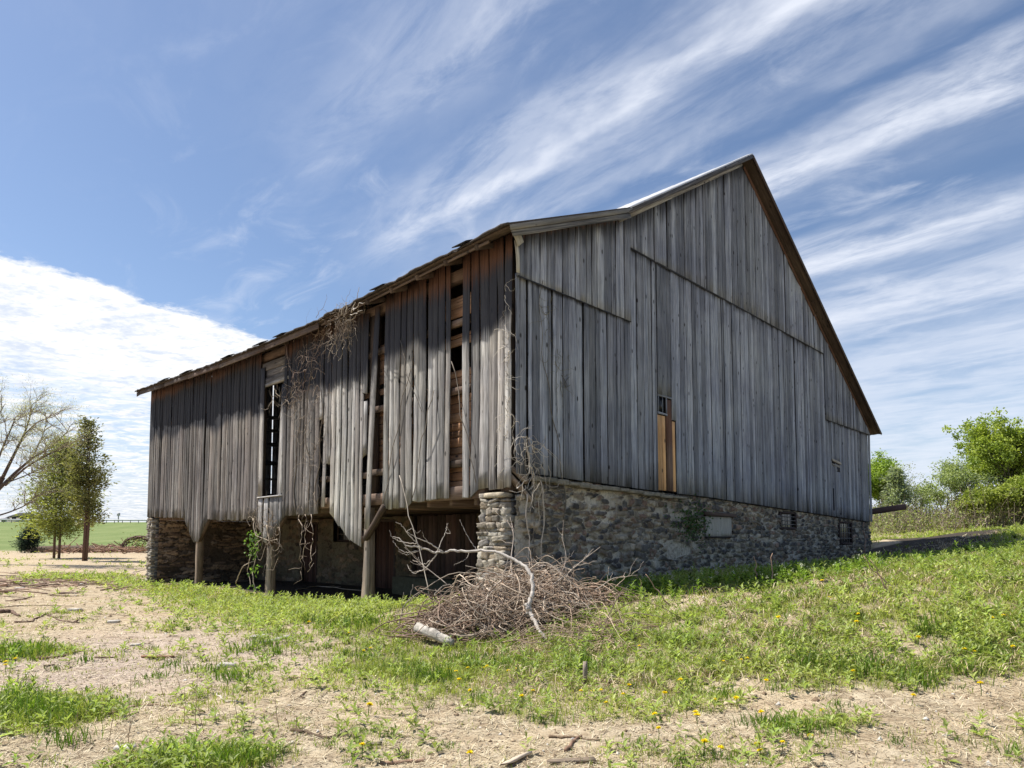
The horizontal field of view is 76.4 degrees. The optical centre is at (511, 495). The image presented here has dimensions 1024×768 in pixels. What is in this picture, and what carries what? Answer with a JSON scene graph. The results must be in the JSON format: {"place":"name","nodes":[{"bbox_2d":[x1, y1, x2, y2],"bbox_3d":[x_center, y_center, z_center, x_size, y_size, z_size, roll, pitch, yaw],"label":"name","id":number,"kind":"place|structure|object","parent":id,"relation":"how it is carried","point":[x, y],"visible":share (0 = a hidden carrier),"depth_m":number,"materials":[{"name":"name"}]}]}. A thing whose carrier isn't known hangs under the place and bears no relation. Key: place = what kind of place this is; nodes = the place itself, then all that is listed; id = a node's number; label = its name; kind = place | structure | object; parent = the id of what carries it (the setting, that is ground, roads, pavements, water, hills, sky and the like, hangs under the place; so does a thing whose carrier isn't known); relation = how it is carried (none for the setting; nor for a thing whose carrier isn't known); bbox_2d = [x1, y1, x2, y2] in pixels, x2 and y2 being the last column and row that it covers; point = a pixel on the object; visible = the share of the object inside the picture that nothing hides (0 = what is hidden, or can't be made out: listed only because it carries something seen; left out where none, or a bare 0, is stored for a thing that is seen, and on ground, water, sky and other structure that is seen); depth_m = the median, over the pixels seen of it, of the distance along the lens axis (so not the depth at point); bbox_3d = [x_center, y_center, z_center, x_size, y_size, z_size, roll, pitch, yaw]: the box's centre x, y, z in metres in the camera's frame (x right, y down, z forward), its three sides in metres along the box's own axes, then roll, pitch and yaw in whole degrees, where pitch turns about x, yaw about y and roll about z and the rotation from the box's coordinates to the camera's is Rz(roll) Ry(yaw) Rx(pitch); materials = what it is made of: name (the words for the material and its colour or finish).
{"place":"outdoors","nodes":[
{"label":"outdoors","id":0,"kind":"place"},
{"bbox_2d":[0,522,1023,767],"bbox_3d":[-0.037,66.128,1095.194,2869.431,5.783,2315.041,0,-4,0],"label":"ground","id":1,"kind":"structure","parent":0,"point":[108,534],"depth_m":6.29,"materials":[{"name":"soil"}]},
{"bbox_2d":[0,609,20,616],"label":"stick","id":2,"kind":"object","parent":1,"relation":"on","point":[13,612],"visible":0.98,"depth_m":13.47,"materials":[{"name":"brown wood"}]},
{"bbox_2d":[5,513,32,521],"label":"house","id":3,"kind":"structure","parent":1,"relation":"on","point":[13,517],"depth_m":181.95,"materials":[{"name":"concrete"}]},
{"bbox_2d":[8,526,46,552],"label":"spruce shrub","id":4,"kind":"object","parent":1,"relation":"on","point":[24,545],"visible":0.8,"depth_m":57.60,"materials":[{"name":"green plant"}]},
{"bbox_2d":[0,605,59,607],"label":"stick","id":5,"kind":"object","parent":1,"relation":"on","point":[31,605],"visible":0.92,"depth_m":15.08,"materials":[{"name":"brown wood"}]},
{"bbox_2d":[14,613,79,622],"bbox_3d":[-9.033,2.360,12.486,0.893,0.074,2.311,3,-5,-42],"label":"stick","id":6,"kind":"object","parent":1,"relation":"on","point":[50,615],"visible":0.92,"depth_m":12.19,"materials":[{"name":"brown wood"}]},
{"bbox_2d":[0,372,103,516],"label":"willow tree","id":7,"kind":"object","parent":1,"relation":"on","point":[18,471],"visible":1,"depth_m":35.82,"materials":[{"name":"grey plant"}]},
{"bbox_2d":[6,433,112,557],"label":"cedar tree","id":8,"kind":"object","parent":1,"relation":"on","point":[50,522],"visible":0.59,"depth_m":45.28,"materials":[{"name":"green plant"}]},
{"bbox_2d":[36,649,83,659],"bbox_3d":[-6.034,2.136,8.789,0.223,0.075,0.673,-1,-4,22],"label":"stick","id":9,"kind":"object","parent":1,"relation":"on","point":[48,657],"visible":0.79,"depth_m":8.59,"materials":[{"name":"brown wood"}]},
{"bbox_2d":[28,546,94,551],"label":"soil mound","id":10,"kind":"object","parent":1,"relation":"on","point":[48,547],"visible":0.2,"depth_m":59.59,"materials":[{"name":"brown soil"}]},
{"bbox_2d":[0,519,146,522],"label":"guard rail","id":11,"kind":"object","parent":1,"relation":"on","point":[122,520],"visible":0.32,"depth_m":150.33,"materials":[{"name":"metal"}]},
{"bbox_2d":[67,608,81,611],"bbox_3d":[-9.561,2.510,14.225,0.239,0.088,0.160,-1,-4,11],"label":"stone","id":12,"kind":"object","parent":1,"relation":"on","point":[73,609],"visible":0.6,"depth_m":14.17,"materials":[{"name":"white stone"}]},
{"bbox_2d":[56,414,119,560],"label":"cedar tree","id":13,"kind":"object","parent":1,"relation":"on","point":[89,504],"visible":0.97,"depth_m":40.88,"materials":[{"name":"green plant"}]},
{"bbox_2d":[40,537,146,554],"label":"branch windrow","id":14,"kind":"object","parent":1,"relation":"on","point":[101,548],"visible":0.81,"depth_m":58.42,"materials":[{"name":"brown wood"}]},
{"bbox_2d":[107,620,120,622],"bbox_3d":[-7.311,2.319,11.932,0.215,0.075,0.138,1,-4,-9],"label":"stone","id":15,"kind":"object","parent":1,"relation":"on","point":[113,621],"visible":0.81,"depth_m":11.88,"materials":[{"name":"white stone"}]},
{"bbox_2d":[113,744,136,751],"bbox_3d":[-2.911,1.903,4.891,0.155,0.054,0.094,0,-4,0],"label":"stone","id":16,"kind":"object","parent":1,"relation":"on","point":[117,747],"visible":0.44,"depth_m":4.86,"materials":[{"name":"grey stone"}]},
{"bbox_2d":[0,571,250,600],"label":"branch litter","id":17,"kind":"object","parent":1,"relation":"on","point":[46,582],"visible":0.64,"depth_m":21.78,"materials":[{"name":"brown wood"}]},
{"bbox_2d":[128,679,135,741],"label":"stalk","id":18,"kind":"object","parent":1,"relation":"on","point":[129,711],"visible":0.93,"depth_m":5.01,"materials":[{"name":"brown plant"}]},
{"bbox_2d":[117,532,147,551],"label":"bent shrub","id":19,"kind":"object","parent":1,"relation":"on","point":[136,538],"visible":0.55,"depth_m":60.77,"materials":[{"name":"green plant"}]},
{"bbox_2d":[106,703,204,715],"bbox_3d":[-3.209,1.972,6.027,0.904,0.051,0.381,0,-4,0],"label":"stick","id":20,"kind":"object","parent":1,"relation":"on","point":[151,705],"visible":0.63,"depth_m":6.16,"materials":[{"name":"brown wood"}]},
{"bbox_2d":[141,655,174,657],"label":"stick","id":21,"kind":"object","parent":1,"relation":"on","point":[165,656],"visible":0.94,"depth_m":8.53,"materials":[{"name":"brown wood"}]},
{"bbox_2d":[175,688,185,721],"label":"stalk","id":22,"kind":"object","parent":1,"relation":"on","point":[185,704],"visible":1,"depth_m":5.48,"materials":[{"name":"brown plant"}]},
{"bbox_2d":[195,688,196,734],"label":"stalk","id":23,"kind":"object","parent":1,"relation":"on","point":[195,710],"visible":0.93,"depth_m":5.15,"materials":[{"name":"brown plant"}]},
{"bbox_2d":[217,662,235,667],"bbox_3d":[-3.527,2.100,8.039,0.227,0.072,0.130,1,-4,-12],"label":"stone","id":24,"kind":"object","parent":1,"relation":"on","point":[229,664],"visible":0.5,"depth_m":8.00,"materials":[{"name":"grey stone"}]},
{"bbox_2d":[216,693,243,702],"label":"stick","id":25,"kind":"object","parent":1,"relation":"on","point":[221,698],"visible":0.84,"depth_m":6.24,"materials":[{"name":"beige wood"}]},
{"bbox_2d":[231,688,237,730],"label":"stalk","id":26,"kind":"object","parent":1,"relation":"on","point":[235,709],"visible":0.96,"depth_m":5.32,"materials":[{"name":"brown plant"}]},
{"bbox_2d":[263,635,288,642],"bbox_3d":[-3.560,2.170,9.827,0.123,0.052,0.580,-1,-4,22],"label":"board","id":27,"kind":"object","parent":1,"relation":"on","point":[278,638],"visible":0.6,"depth_m":9.83,"materials":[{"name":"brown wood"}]},
{"bbox_2d":[290,728,342,738],"bbox_3d":[-1.586,1.899,5.213,0.518,0.061,0.156,-1,-4,16],"label":"stick","id":28,"kind":"object","parent":1,"relation":"on","point":[305,731],"visible":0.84,"depth_m":5.20,"materials":[{"name":"brown wood"}]},
{"bbox_2d":[295,586,361,590],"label":"stick","id":29,"kind":"object","parent":1,"relation":"on","point":[325,586],"visible":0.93,"depth_m":21.88,"materials":[{"name":"brown wood"}]},
{"bbox_2d":[365,741,382,744],"bbox_3d":[-1.069,1.881,4.944,0.170,0.023,0.025,0,-4,-4],"label":"board","id":30,"kind":"object","parent":1,"relation":"on","point":[379,743],"visible":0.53,"depth_m":4.94,"materials":[{"name":"brown wood"}]},
{"bbox_2d":[380,758,424,764],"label":"stick","id":31,"kind":"object","parent":1,"relation":"on","point":[404,761],"visible":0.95,"depth_m":4.63,"materials":[{"name":"brown wood"}]},
{"bbox_2d":[396,590,420,625],"bbox_3d":[-1.732,1.815,10.760,0.327,0.656,0.555,-1,-4,13],"label":"dry sapling","id":32,"kind":"object","parent":1,"relation":"on","point":[400,616],"visible":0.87,"depth_m":10.68,"materials":[{"name":"brown wood"}]},
{"bbox_2d":[413,622,454,645],"bbox_3d":[-1.107,1.978,9.276,0.770,0.289,0.168,-3,-5,39],"label":"log","id":33,"kind":"object","parent":1,"relation":"on","point":[425,630],"visible":0.91,"depth_m":9.22,"materials":[{"name":"white wood"}]},
{"bbox_2d":[389,521,550,643],"bbox_3d":[-0.427,1.290,9.787,3.070,1.889,0.965,-2,-4,29],"label":"fallen branch","id":34,"kind":"object","parent":1,"relation":"on","point":[532,592],"visible":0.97,"depth_m":10.08,"materials":[{"name":"grey wood"}]},
{"bbox_2d":[0,522,1023,767],"bbox_3d":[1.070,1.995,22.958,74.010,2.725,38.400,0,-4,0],"label":"weed","id":35,"kind":"object","parent":1,"relation":"on","point":[708,580],"visible":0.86,"depth_m":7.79,"materials":[{"name":"green plant"}]},
{"bbox_2d":[614,535,974,587],"bbox_3d":[7.375,1.205,12.765,11.523,0.980,2.916,2,-4,-27],"label":"weed flower","id":36,"kind":"object","parent":35,"relation":"on","point":[801,564],"visible":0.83,"depth_m":11.15,"materials":[{"name":"green plant"}]},
{"bbox_2d":[0,527,1023,767],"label":"straw","id":37,"kind":"object","parent":1,"relation":"on","point":[620,682],"visible":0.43,"depth_m":6.14,"materials":[{"name":"plant"}]},
{"bbox_2d":[500,751,531,765],"bbox_3d":[0.038,1.850,4.584,0.064,0.058,0.383,-2,-4,28],"label":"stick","id":38,"kind":"object","parent":1,"relation":"on","point":[517,758],"visible":1,"depth_m":4.54,"materials":[{"name":"brown wood"}]},
{"bbox_2d":[135,153,906,602],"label":"barn","id":39,"kind":"structure","parent":1,"relation":"on","point":[693,333],"depth_m":16.59,"materials":[{"name":"grey wood"}]},
{"bbox_2d":[235,493,280,594],"bbox_3d":[-7.331,1.382,18.653,3.113,3.042,0.433,-3,-5,44],"label":"dead vine","id":40,"kind":"object","parent":39,"relation":"attached to","point":[256,548],"visible":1,"depth_m":18.70,"materials":[{"name":"green plant"}]},
{"bbox_2d":[289,514,313,582],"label":"dead vine","id":41,"kind":"object","parent":39,"relation":"hanging from","point":[305,542],"visible":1,"depth_m":17.07,"materials":[{"name":"brown plant"}]},
{"bbox_2d":[268,295,342,528],"bbox_3d":[-5.661,-2.040,17.177,0.526,5.894,4.019,3,-5,-43],"label":"dead vine","id":42,"kind":"object","parent":39,"relation":"attached to","point":[307,399],"visible":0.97,"depth_m":17.09,"materials":[{"name":"brown plant"}]},
{"bbox_2d":[300,522,318,582],"bbox_3d":[-7.776,2.235,25.081,1.400,2.420,0.152,-3,-5,45],"label":"door","id":43,"kind":"structure","parent":39,"relation":"in","point":[308,575],"depth_m":25.23,"materials":[{"name":"brown wood"}]},
{"bbox_2d":[319,289,364,360],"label":"dead vine","id":44,"kind":"object","parent":39,"relation":"hanging from","point":[344,322],"visible":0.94,"depth_m":15.38,"materials":[{"name":"brown plant"}]},
{"bbox_2d":[337,525,351,541],"bbox_3d":[-5.875,1.264,23.450,1.550,0.830,0.095,-3,-5,45],"label":"window","id":45,"kind":"structure","parent":39,"relation":"in","point":[341,537],"depth_m":23.87,"materials":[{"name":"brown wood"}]},
{"bbox_2d":[375,519,396,588],"bbox_3d":[-4.211,2.030,21.568,1.480,2.500,0.152,-3,-5,45],"label":"door","id":46,"kind":"structure","parent":39,"relation":"in","point":[385,557],"depth_m":21.63,"materials":[{"name":"brown wood"}]},
{"bbox_2d":[383,340,475,595],"bbox_3d":[-1.927,-0.732,13.405,3.112,5.510,0.500,-3,-5,44],"label":"dead vine","id":47,"kind":"object","parent":39,"relation":"attached to","point":[420,448],"visible":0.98,"depth_m":13.67,"materials":[{"name":"plant"}]},
{"bbox_2d":[412,513,476,576],"bbox_3d":[-2.017,1.374,19.444,3.120,2.010,0.157,-3,-5,45],"label":"door","id":48,"kind":"structure","parent":39,"relation":"in","point":[433,528],"depth_m":19.45,"materials":[{"name":"brown wood"}]},
{"bbox_2d":[492,277,565,574],"bbox_3d":[0.302,-1.139,11.894,1.654,5.728,0.773,1,-4,-18],"label":"dead vine","id":49,"kind":"object","parent":39,"relation":"attached to","point":[529,463],"visible":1,"depth_m":11.90,"materials":[{"name":"plant"}]},
{"bbox_2d":[528,282,575,550],"bbox_3d":[0.827,-1.540,12.504,0.182,5.201,1.301,-3,-5,44],"label":"dead vine","id":50,"kind":"object","parent":39,"relation":"attached to","point":[550,401],"visible":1,"depth_m":12.63,"materials":[{"name":"plant"}]},
{"bbox_2d":[657,393,675,491],"bbox_3d":[3.698,-1.253,15.551,0.060,2.299,0.805,-3,-5,45],"label":"doorway","id":51,"kind":"structure","parent":39,"relation":"in","point":[666,448],"depth_m":15.53,"materials":[{"name":"brown wood"}]},
{"bbox_2d":[665,491,720,552],"bbox_3d":[4.515,0.702,16.205,0.202,1.707,2.785,-3,-5,45],"label":"wall plant","id":52,"kind":"object","parent":39,"relation":"attached to","point":[691,522],"depth_m":16.19,"materials":[{"name":"green plant"}]},
{"bbox_2d":[778,511,796,529],"bbox_3d":[8.776,0.796,20.706,0.095,0.590,1.310,-3,-5,45],"label":"window","id":53,"kind":"structure","parent":39,"relation":"in","point":[788,519],"depth_m":20.78,"materials":[{"name":"grey wood"}]},
{"bbox_2d":[831,458,841,514],"bbox_3d":[11.837,-0.321,23.710,0.074,2.016,0.913,-3,-5,45],"label":"door","id":54,"kind":"structure","parent":39,"relation":"in","point":[834,461],"depth_m":23.87,"materials":[{"name":"grey wood"}]},
{"bbox_2d":[837,521,852,544],"bbox_3d":[12.550,1.408,24.495,0.095,0.890,1.450,-3,-5,45],"label":"window","id":55,"kind":"structure","parent":39,"relation":"in","point":[845,531],"depth_m":24.58,"materials":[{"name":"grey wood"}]},
{"bbox_2d":[368,547,683,661],"bbox_3d":[0.557,1.616,10.073,4.685,1.583,4.282,-3,-5,42],"label":"brush pile","id":56,"kind":"object","parent":1,"relation":"on","point":[466,609],"visible":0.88,"depth_m":9.77,"materials":[{"name":"brown wood"}]},
{"bbox_2d":[405,546,447,584],"bbox_3d":[-1.421,1.143,10.743,0.761,0.636,0.400,0,-4,0],"label":"dry sapling","id":57,"kind":"object","parent":56,"relation":"on","point":[427,568],"visible":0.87,"depth_m":10.66,"materials":[{"name":"grey wood"}]},
{"bbox_2d":[496,510,514,591],"bbox_3d":[-0.039,0.928,10.860,0.232,1.370,0.597,2,-4,-34],"label":"dry sapling","id":58,"kind":"object","parent":56,"relation":"on","point":[513,538],"visible":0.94,"depth_m":10.88,"materials":[{"name":"grey wood"}]},
{"bbox_2d":[525,555,579,589],"bbox_3d":[0.651,1.260,10.708,0.928,0.570,0.377,-2,-4,33],"label":"dry sapling","id":59,"kind":"object","parent":56,"relation":"on","point":[552,567],"visible":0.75,"depth_m":10.71,"materials":[{"name":"brown wood"}]},
{"bbox_2d":[552,530,573,590],"bbox_3d":[0.832,0.988,10.777,0.251,1.184,0.565,-2,-4,26],"label":"dry sapling","id":60,"kind":"object","parent":56,"relation":"on","point":[565,553],"visible":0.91,"depth_m":10.74,"materials":[{"name":"brown wood"}]},
{"bbox_2d":[552,547,599,584],"bbox_3d":[1.079,1.152,10.674,0.856,0.624,0.358,3,-4,-36],"label":"dry sapling","id":61,"kind":"object","parent":56,"relation":"on","point":[576,565],"visible":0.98,"depth_m":10.68,"materials":[{"name":"wood"}]},
{"bbox_2d":[594,561,643,590],"bbox_3d":[1.727,1.295,10.793,0.922,0.525,0.230,1,-4,-19],"label":"dry sapling","id":62,"kind":"object","parent":56,"relation":"on","point":[616,577],"visible":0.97,"depth_m":10.70,"materials":[{"name":"brown wood"}]},
{"bbox_2d":[547,756,596,763],"bbox_3d":[0.419,1.868,4.594,0.384,0.035,0.054,1,-4,-16],"label":"stick","id":63,"kind":"object","parent":1,"relation":"on","point":[576,760],"visible":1,"depth_m":4.58,"materials":[{"name":"brown wood"}]},
{"bbox_2d":[564,735,581,751],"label":"stick","id":64,"kind":"object","parent":1,"relation":"on","point":[568,747],"visible":0.96,"depth_m":4.97,"materials":[{"name":"brown wood"}]},
{"bbox_2d":[548,734,598,740],"bbox_3d":[0.495,1.914,5.139,0.420,0.028,0.038,-1,-4,16],"label":"stick","id":65,"kind":"object","parent":1,"relation":"on","point":[558,736],"visible":0.99,"depth_m":5.16,"materials":[{"name":"brown wood"}]},
{"bbox_2d":[583,661,586,683],"bbox_3d":[0.773,1.891,6.886,0.055,0.276,0.044,0,-4,0],"label":"stake","id":66,"kind":"object","parent":1,"relation":"on","point":[584,669],"visible":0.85,"depth_m":6.88,"materials":[{"name":"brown wood"}]},
{"bbox_2d":[646,575,669,604],"bbox_3d":[2.284,1.479,10.179,0.387,0.510,0.056,0,-4,5],"label":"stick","id":67,"kind":"object","parent":1,"relation":"on","point":[658,591],"visible":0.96,"depth_m":10.17,"materials":[{"name":"brown wood"}]},
{"bbox_2d":[700,738,708,757],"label":"dandelion","id":68,"kind":"object","parent":1,"relation":"on","point":[704,740],"visible":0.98,"depth_m":4.64,"materials":[{"name":"yellow plant"}]},
{"bbox_2d":[864,556,886,592],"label":"stalk","id":69,"kind":"object","parent":1,"relation":"on","point":[876,572],"visible":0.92,"depth_m":9.15,"materials":[{"name":"beige plant"}]},
{"bbox_2d":[870,559,893,595],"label":"stalk","id":70,"kind":"object","parent":1,"relation":"on","point":[880,576],"visible":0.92,"depth_m":9.14,"materials":[{"name":"beige plant"}]},
{"bbox_2d":[868,448,906,505],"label":"leafy tree","id":71,"kind":"object","parent":1,"relation":"on","point":[880,466],"visible":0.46,"depth_m":51.70,"materials":[{"name":"green plant"}]},
{"bbox_2d":[875,464,917,523],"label":"leafy tree","id":72,"kind":"object","parent":1,"relation":"on","point":[897,486],"visible":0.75,"depth_m":49.80,"materials":[{"name":"green plant"}]},
{"bbox_2d":[901,461,950,515],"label":"leafy tree","id":73,"kind":"object","parent":1,"relation":"on","point":[916,499],"visible":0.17,"depth_m":52.20,"materials":[{"name":"green plant"}]},
{"bbox_2d":[869,480,1023,533],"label":"scrub","id":74,"kind":"object","parent":1,"relation":"on","point":[960,521],"depth_m":44.65,"materials":[{"name":"green plant"}]},
{"bbox_2d":[909,452,1004,527],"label":"leafy tree","id":75,"kind":"object","parent":1,"relation":"on","point":[959,476],"visible":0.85,"depth_m":49.31,"materials":[{"name":"green plant"}]},
{"bbox_2d":[938,495,975,520],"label":"leafy tree","id":76,"kind":"object","parent":1,"relation":"on","point":[952,505],"visible":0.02,"depth_m":51.86,"materials":[{"name":"green plant"}]},
{"bbox_2d":[942,406,1023,486],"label":"leafy tree","id":77,"kind":"object","parent":1,"relation":"on","point":[999,450],"visible":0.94,"depth_m":48.66,"materials":[{"name":"green plant"}]},
{"bbox_2d":[950,483,1021,520],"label":"bush","id":78,"kind":"object","parent":1,"relation":"on","point":[993,496],"visible":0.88,"depth_m":44.31,"materials":[{"name":"green plant"}]},
{"bbox_2d":[982,505,1023,522],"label":"leafy tree","id":79,"kind":"object","parent":1,"relation":"on","point":[1007,514],"visible":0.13,"depth_m":47.29,"materials":[{"name":"green plant"}]},
{"bbox_2d":[986,473,1023,513],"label":"leafy tree","id":80,"kind":"object","parent":1,"relation":"on","point":[1015,481],"visible":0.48,"depth_m":45.17,"materials":[{"name":"green plant"}]},
{"bbox_2d":[0,0,1023,521],"label":"sky","id":81,"kind":"structure","parent":0,"point":[183,183],"materials":[{"name":"blue"}]}
]}

